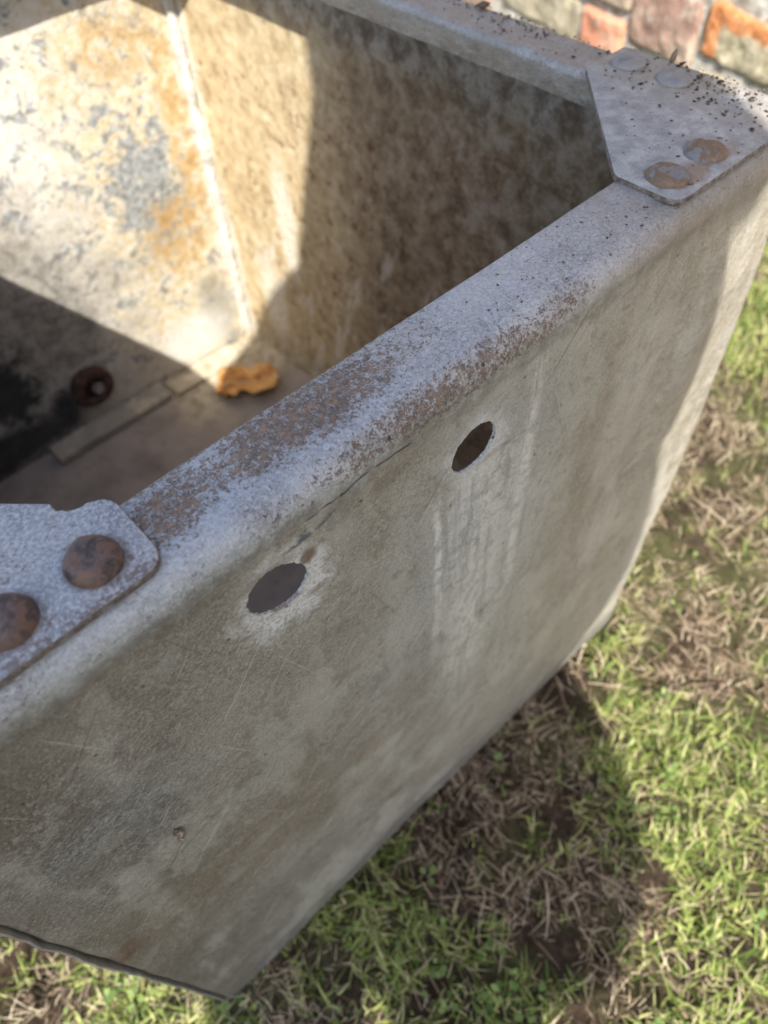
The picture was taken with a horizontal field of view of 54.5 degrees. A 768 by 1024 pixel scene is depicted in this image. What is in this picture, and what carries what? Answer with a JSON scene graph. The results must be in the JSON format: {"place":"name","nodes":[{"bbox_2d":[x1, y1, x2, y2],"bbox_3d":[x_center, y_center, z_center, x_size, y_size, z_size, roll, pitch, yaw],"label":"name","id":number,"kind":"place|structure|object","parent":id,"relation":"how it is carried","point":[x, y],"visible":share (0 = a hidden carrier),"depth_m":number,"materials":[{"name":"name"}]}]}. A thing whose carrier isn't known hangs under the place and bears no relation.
{"place":"outdoors","nodes":[
{"label":"outdoors","id":0,"kind":"place"},
{"bbox_2d":[0,248,767,1023],"bbox_3d":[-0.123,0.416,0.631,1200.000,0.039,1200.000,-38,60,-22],"label":"ground","id":1,"kind":"structure","parent":0,"point":[562,950],"depth_m":0.70,"materials":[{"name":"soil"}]},
{"bbox_2d":[0,0,767,1001],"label":"water tank","id":2,"kind":"object","parent":1,"relation":"on","point":[306,638],"visible":1,"depth_m":0.44,"materials":[{"name":"metal"}]},
{"bbox_2d":[215,363,277,396],"bbox_3d":[-0.183,-0.177,0.996,0.086,0.018,0.063,0,57,7],"label":"dry leaf","id":3,"kind":"object","parent":2,"relation":"on","point":[233,380],"visible":1,"depth_m":1.00,"materials":[{"name":"orange plant"}]},
{"bbox_2d":[419,0,767,313],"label":"dirt crumbs","id":4,"kind":"object","parent":2,"relation":"on","point":[483,4],"visible":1,"depth_m":0.39,"materials":[{"name":"soil"}]},
{"bbox_2d":[670,49,677,62],"bbox_3d":[0.158,-0.248,0.406,0.003,0.007,0.004,24,47,9],"label":"seed husk","id":5,"kind":"object","parent":2,"relation":"on","point":[673,57],"visible":1,"depth_m":0.40,"materials":[{"name":"plant"}]},
{"bbox_2d":[8,267,767,1023],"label":"soil clods","id":6,"kind":"object","parent":1,"relation":"on","point":[468,853],"visible":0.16,"depth_m":0.71,"materials":[{"name":"brown soil"}]},
{"bbox_2d":[63,288,767,1023],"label":"clover leaves","id":7,"kind":"object","parent":1,"relation":"on","point":[441,972],"visible":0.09,"depth_m":0.63,"materials":[{"name":"green plant"}]},
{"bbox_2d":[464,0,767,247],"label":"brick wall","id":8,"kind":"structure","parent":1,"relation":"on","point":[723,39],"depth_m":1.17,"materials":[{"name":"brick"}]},
{"bbox_2d":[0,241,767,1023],"bbox_3d":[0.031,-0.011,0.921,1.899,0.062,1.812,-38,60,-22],"label":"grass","id":9,"kind":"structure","parent":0,"point":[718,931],"depth_m":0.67,"materials":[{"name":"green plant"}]}
]}

